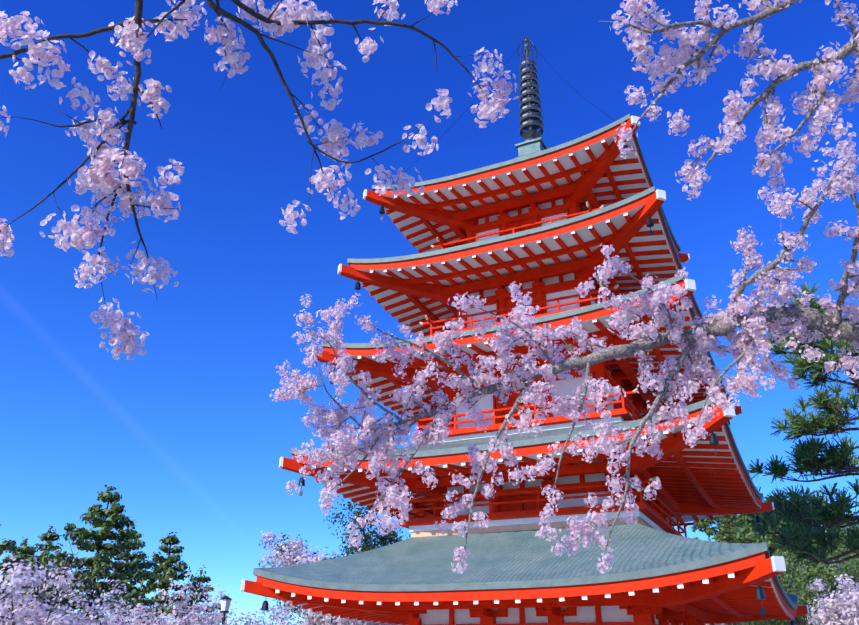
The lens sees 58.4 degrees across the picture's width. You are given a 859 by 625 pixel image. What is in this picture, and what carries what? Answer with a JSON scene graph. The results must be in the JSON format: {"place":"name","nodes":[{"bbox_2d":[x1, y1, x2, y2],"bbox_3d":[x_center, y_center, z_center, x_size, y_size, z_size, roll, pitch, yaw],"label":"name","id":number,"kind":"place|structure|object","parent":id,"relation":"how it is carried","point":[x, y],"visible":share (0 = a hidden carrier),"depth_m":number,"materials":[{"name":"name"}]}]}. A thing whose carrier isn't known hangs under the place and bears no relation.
{"place":"outdoors","nodes":[
{"label":"outdoors","id":0,"kind":"place"},
{"bbox_2d":[0,0,518,360],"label":"cherry blossom branch","id":1,"kind":"object","parent":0,"point":[102,166],"depth_m":2.79,"materials":[{"name":"pink plant"}]},
{"bbox_2d":[0,485,858,624],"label":"trees","id":2,"kind":"object","parent":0,"point":[739,530],"depth_m":30.93,"materials":[{"name":"pink plant"}]},
{"bbox_2d":[0,0,858,624],"label":"sky","id":3,"kind":"structure","parent":0,"point":[192,437],"materials":[{"name":"blue"}]},
{"bbox_2d":[270,0,858,573],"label":"cherry blossom tree","id":4,"kind":"object","parent":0,"point":[332,418],"depth_m":5.80,"materials":[{"name":"pink plant"}]},
{"bbox_2d":[744,282,858,566],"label":"pines","id":5,"kind":"object","parent":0,"point":[809,450],"depth_m":23.11,"materials":[{"name":"green plant"}]},
{"bbox_3d":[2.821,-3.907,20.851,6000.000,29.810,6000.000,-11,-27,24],"label":"ground","id":6,"kind":"structure","parent":0,"visible":0},
{"bbox_2d":[220,596,231,623],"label":"lamp post","id":7,"kind":"object","parent":6,"relation":"on","point":[225,601],"visible":0.98,"depth_m":21.65,"materials":[{"name":"grey metal"}]},
{"bbox_2d":[240,36,808,624],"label":"pagoda","id":8,"kind":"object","parent":6,"relation":"on","point":[540,220],"visible":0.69,"depth_m":15.52,"materials":[{"name":"paint"}]}
]}

